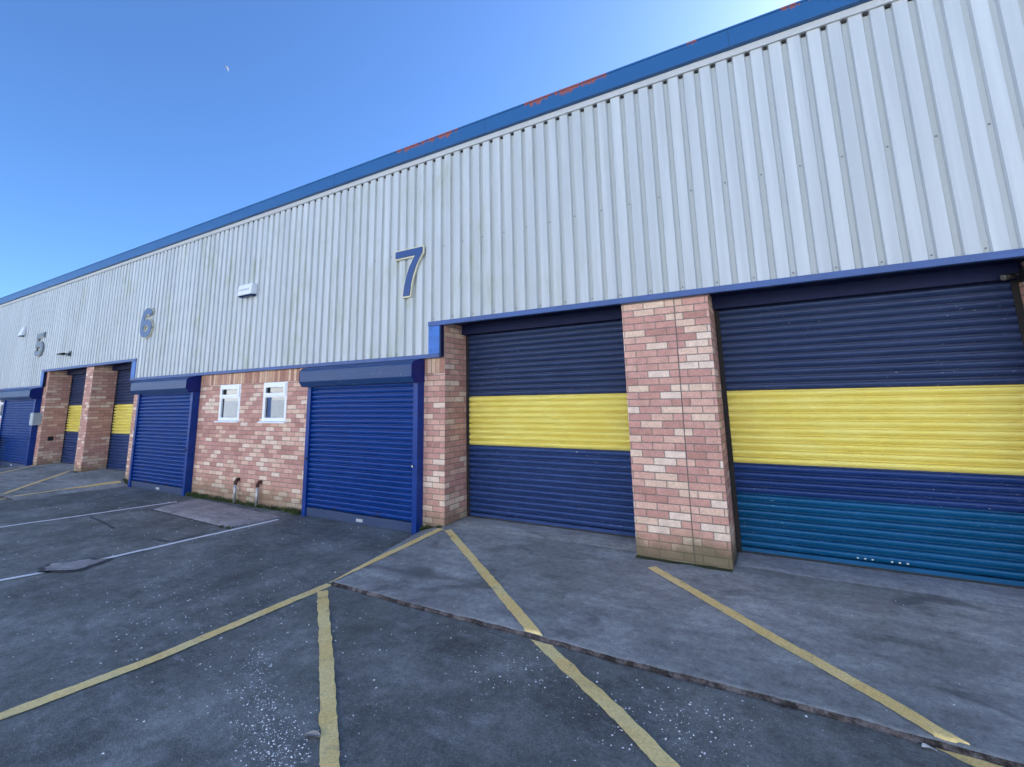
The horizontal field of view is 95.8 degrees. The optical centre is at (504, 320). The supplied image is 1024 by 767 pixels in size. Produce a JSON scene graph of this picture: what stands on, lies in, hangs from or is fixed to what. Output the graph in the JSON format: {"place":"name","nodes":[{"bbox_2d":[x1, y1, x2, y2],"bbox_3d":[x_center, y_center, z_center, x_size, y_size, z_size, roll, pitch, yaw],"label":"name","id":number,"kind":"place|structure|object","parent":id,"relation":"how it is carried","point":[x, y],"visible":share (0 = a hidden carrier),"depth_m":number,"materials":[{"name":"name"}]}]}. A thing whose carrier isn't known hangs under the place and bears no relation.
{"place":"outdoors","nodes":[
{"label":"outdoors","id":0,"kind":"place"},
{"bbox_2d":[0,0,799,297],"label":"sky","id":1,"kind":"structure","parent":0,"point":[125,125],"materials":[{"name":"blue"}]},
{"bbox_2d":[0,462,974,766],"bbox_3d":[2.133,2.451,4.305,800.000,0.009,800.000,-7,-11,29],"label":"asphalt yard","id":2,"kind":"structure","parent":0,"point":[402,702],"depth_m":2.97,"materials":[{"name":"grey asphalt"}]},
{"bbox_2d":[0,570,51,580],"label":"white line","id":3,"kind":"object","parent":2,"relation":"on","point":[21,576],"visible":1,"depth_m":4.82,"materials":[{"name":"paint"}]},
{"bbox_2d":[0,465,127,499],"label":"concrete apron","id":4,"kind":"object","parent":2,"relation":"on","point":[15,479],"visible":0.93,"depth_m":10.45,"materials":[{"name":"grey concrete"}]},
{"bbox_2d":[2,471,69,493],"bbox_3d":[-10.604,3.669,10.551,0.104,0.080,2.746,3,-10,-22],"label":"yellow line","id":5,"kind":"object","parent":4,"relation":"on","point":[35,482],"visible":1,"depth_m":10.35,"materials":[{"name":"paint"}]},
{"bbox_2d":[43,463,73,469],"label":"threshold slab","id":6,"kind":"structure","parent":4,"relation":"on","point":[65,465],"depth_m":12.90,"materials":[{"name":"concrete"}]},
{"bbox_2d":[13,481,120,496],"bbox_3d":[-9.023,3.486,9.611,0.135,0.062,1.639,-9,-13,41],"label":"yellow line","id":7,"kind":"object","parent":4,"relation":"on","point":[80,486],"visible":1,"depth_m":9.81,"materials":[{"name":"paint"}]},
{"bbox_2d":[86,469,125,476],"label":"threshold slab","id":8,"kind":"structure","parent":4,"relation":"on","point":[113,472],"depth_m":11.40,"materials":[{"name":"concrete"}]},
{"bbox_2d":[37,558,112,572],"bbox_3d":[-4.813,2.717,5.144,0.647,0.001,0.463,-1,-10,-1],"label":"pothole rim","id":9,"kind":"object","parent":2,"relation":"on","point":[42,570],"visible":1,"depth_m":5.05,"materials":[{"name":"grey asphalt"}]},
{"bbox_2d":[45,559,104,570],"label":"pothole repair","id":10,"kind":"structure","parent":9,"relation":"on","point":[77,564],"depth_m":5.13,"materials":[{"name":"concrete"}]},
{"bbox_2d":[1,501,176,526],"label":"white line","id":11,"kind":"object","parent":2,"relation":"on","point":[83,515],"visible":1,"depth_m":7.48,"materials":[{"name":"paint"}]},
{"bbox_2d":[90,517,114,528],"bbox_3d":[-6.098,3.060,7.013,1.239,0.001,0.052,-8,-12,36],"label":"bitumen seam","id":12,"kind":"object","parent":2,"relation":"on","point":[105,523],"visible":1,"depth_m":7.00,"materials":[{"name":"black asphalt"}]},
{"bbox_2d":[0,583,330,719],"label":"yellow line","id":13,"kind":"object","parent":2,"relation":"on","point":[77,687],"visible":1,"depth_m":3.17,"materials":[{"name":"paint"}]},
{"bbox_2d":[152,509,224,527],"bbox_3d":[-4.974,3.069,7.192,2.342,0.001,0.049,-7,-11,32],"label":"bitumen seam","id":14,"kind":"object","parent":2,"relation":"on","point":[187,518],"visible":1,"depth_m":7.15,"materials":[{"name":"black asphalt"}]},
{"bbox_2d":[102,519,278,558],"bbox_3d":[-4.042,2.871,6.133,0.089,0.004,2.130,-8,-12,35],"label":"white line","id":15,"kind":"object","parent":2,"relation":"on","point":[188,539],"visible":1,"depth_m":6.00,"materials":[{"name":"paint"}]},
{"bbox_2d":[153,499,280,526],"bbox_3d":[-4.819,3.125,7.584,2.737,0.026,0.838,-7,-11,33],"label":"concrete patch","id":16,"kind":"object","parent":2,"relation":"on","point":[214,513],"visible":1,"depth_m":7.39,"materials":[{"name":"grey concrete"}]},
{"bbox_2d":[305,730,320,737],"bbox_3d":[-1.010,2.180,2.433,0.090,0.019,0.041,-2,-10,6],"label":"leaf","id":17,"kind":"object","parent":2,"relation":"on","point":[316,733],"visible":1,"depth_m":2.44,"materials":[{"name":"beige plant"}]},
{"bbox_2d":[317,590,339,766],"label":"yellow line","id":18,"kind":"object","parent":2,"relation":"on","point":[329,753],"visible":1,"depth_m":2.81,"materials":[{"name":"paint"}]},
{"bbox_2d":[330,528,442,582],"bbox_3d":[-1.243,2.608,5.206,0.111,0.110,1.677,-7,-11,30],"label":"yellow line","id":19,"kind":"object","parent":2,"relation":"on","point":[386,554],"visible":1,"depth_m":5.20,"materials":[{"name":"paint"}]},
{"bbox_2d":[71,471,732,571],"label":"weeds","id":20,"kind":"object","parent":2,"relation":"on","point":[293,511],"visible":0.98,"depth_m":7.45,"materials":[{"name":"green plant"}]},
{"bbox_2d":[4,494,1008,766],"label":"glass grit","id":21,"kind":"object","parent":2,"relation":"on","point":[348,678],"visible":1,"depth_m":2.65,"materials":[{"name":"clear glass"}]},
{"bbox_2d":[0,0,1023,588],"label":"warehouse","id":22,"kind":"structure","parent":2,"relation":"on","point":[720,298],"depth_m":5.16,"materials":[{"name":"metal"}]},
{"bbox_2d":[0,400,3,418],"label":"window","id":23,"kind":"structure","parent":22,"relation":"in","point":[1,401],"depth_m":15.24,"materials":[{"name":"white plastic"}]},
{"bbox_2d":[18,327,25,336],"bbox_3d":[-15.513,0.364,14.865,0.328,0.322,0.111,-7,-11,29],"label":"alarm box","id":24,"kind":"object","parent":22,"relation":"attached to","point":[22,332],"visible":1,"depth_m":14.81,"materials":[{"name":"white plastic"}]},
{"bbox_2d":[0,387,43,466],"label":"roller door","id":25,"kind":"structure","parent":22,"relation":"in","point":[17,437],"depth_m":13.84,"materials":[{"name":"blue metal"}]},
{"bbox_2d":[29,413,41,424],"bbox_3d":[-13.492,2.835,13.304,0.240,0.350,0.196,-7,-11,29],"label":"meter box","id":26,"kind":"object","parent":22,"relation":"attached to","point":[35,418],"visible":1,"depth_m":13.24,"materials":[{"name":"white plastic"}]},
{"bbox_2d":[34,332,45,356],"bbox_3d":[-14.072,0.739,13.995,0.650,0.739,0.044,-7,-11,29],"label":"unit number","id":27,"kind":"object","parent":22,"relation":"attached to","point":[40,344],"visible":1,"depth_m":13.94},
{"bbox_2d":[57,351,71,355],"bbox_3d":[-12.183,0.922,12.780,0.400,0.140,0.201,-7,-11,29],"label":"floodlight","id":28,"kind":"object","parent":22,"relation":"attached to","point":[64,353],"visible":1,"depth_m":12.76,"materials":[{"name":"metal"}]},
{"bbox_2d":[140,307,154,338],"bbox_3d":[-8.288,0.059,10.718,0.576,0.736,0.043,-7,-11,29],"label":"unit number","id":29,"kind":"object","parent":22,"relation":"attached to","point":[146,322],"visible":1,"depth_m":10.68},
{"bbox_2d":[128,376,201,495],"bbox_3d":[-7.217,2.366,9.656,2.356,2.327,0.283,-7,-11,29],"label":"roller door","id":30,"kind":"structure","parent":22,"relation":"in","point":[166,417],"depth_m":9.58,"materials":[{"name":"blue metal"}]},
{"bbox_2d":[214,384,240,422],"bbox_3d":[-5.227,1.574,8.785,0.755,0.708,0.120,-7,-11,29],"label":"window","id":31,"kind":"structure","parent":22,"relation":"in","point":[230,395],"depth_m":8.80,"materials":[{"name":"white plastic"}]},
{"bbox_2d":[233,478,239,502],"bbox_3d":[-4.793,3.029,8.243,0.068,0.429,0.097,-7,-11,29],"label":"waste pipe","id":32,"kind":"object","parent":22,"relation":"attached to","point":[236,480],"visible":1,"depth_m":8.22,"materials":[{"name":"metal"}]},
{"bbox_2d":[237,283,256,298],"bbox_3d":[-4.895,-0.565,8.790,0.430,0.247,0.126,-7,-11,29],"label":"alarm box","id":33,"kind":"object","parent":22,"relation":"attached to","point":[247,290],"visible":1,"depth_m":8.72,"materials":[{"name":"white plastic"}]},
{"bbox_2d":[255,480,261,505],"bbox_3d":[-4.230,2.965,7.924,0.068,0.429,0.097,-7,-11,29],"label":"waste pipe","id":34,"kind":"object","parent":22,"relation":"attached to","point":[258,483],"visible":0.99,"depth_m":7.90,"materials":[{"name":"metal"}]},
{"bbox_2d":[257,381,287,422],"bbox_3d":[-4.037,1.438,8.110,0.745,0.708,0.120,-7,-11,29],"label":"window","id":35,"kind":"structure","parent":22,"relation":"in","point":[275,393],"depth_m":8.12,"materials":[{"name":"white plastic"}]},
{"bbox_2d":[299,359,424,534],"bbox_3d":[-2.197,1.791,6.809,2.356,2.327,0.283,-7,-11,29],"label":"roller door","id":36,"kind":"structure","parent":22,"relation":"in","point":[364,433],"depth_m":6.73,"materials":[{"name":"blue metal"}]},
{"bbox_2d":[395,245,424,298],"bbox_3d":[-1.410,-0.702,6.815,0.562,0.745,0.042,-7,-11,29],"label":"unit number","id":37,"kind":"object","parent":22,"relation":"attached to","point":[416,254],"visible":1,"depth_m":6.77,"materials":[{"name":"blue plastic"}]},
{"bbox_2d":[1000,266,1023,282],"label":"security light","id":38,"kind":"object","parent":22,"relation":"attached to","point":[1006,276],"visible":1,"depth_m":3.91,"materials":[{"name":"black plastic"}]},
{"bbox_2d":[530,639,680,766],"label":"yellow line","id":39,"kind":"object","parent":2,"relation":"on","point":[651,748],"visible":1,"depth_m":2.59,"materials":[{"name":"paint"}]},
{"bbox_2d":[331,585,1009,766],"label":"gutter dirt","id":40,"kind":"structure","parent":2,"relation":"on","point":[807,711],"depth_m":2.78,"materials":[{"name":"brown soil"}]},
{"bbox_2d":[331,524,1023,766],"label":"concrete apron","id":41,"kind":"object","parent":2,"relation":"on","point":[932,658],"visible":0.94,"depth_m":3.39,"materials":[{"name":"grey concrete"}]},
{"bbox_2d":[444,529,541,635],"bbox_3d":[-0.240,2.487,4.603,0.106,0.110,2.716,3,-10,-21],"label":"yellow line","id":42,"kind":"object","parent":41,"relation":"on","point":[519,614],"visible":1,"depth_m":4.15,"materials":[{"name":"paint"}]},
{"bbox_2d":[450,516,636,551],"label":"threshold slab","id":43,"kind":"structure","parent":41,"relation":"on","point":[597,539],"depth_m":5.58,"materials":[{"name":"concrete"}]},
{"bbox_2d":[648,566,969,744],"bbox_3d":[1.827,2.239,3.346,0.112,0.104,2.431,2,-10,-20],"label":"yellow line","id":44,"kind":"object","parent":41,"relation":"on","point":[935,730],"visible":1,"depth_m":2.86,"materials":[{"name":"paint"}]},
{"bbox_2d":[736,552,1023,607],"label":"threshold slab","id":45,"kind":"structure","parent":41,"relation":"on","point":[994,594],"depth_m":4.01,"materials":[{"name":"concrete"}]},
{"bbox_2d":[922,743,937,750],"bbox_3d":[2.088,2.099,2.275,0.059,0.010,0.023,-10,-13,41],"label":"paper scrap","id":46,"kind":"object","parent":2,"relation":"on","point":[925,745],"visible":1,"depth_m":2.28,"materials":[{"name":"white paper"}]},
{"bbox_2d":[937,748,1002,766],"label":"yellow line","id":47,"kind":"object","parent":2,"relation":"on","point":[975,762],"visible":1,"depth_m":2.19,"materials":[{"name":"paint"}]}
]}

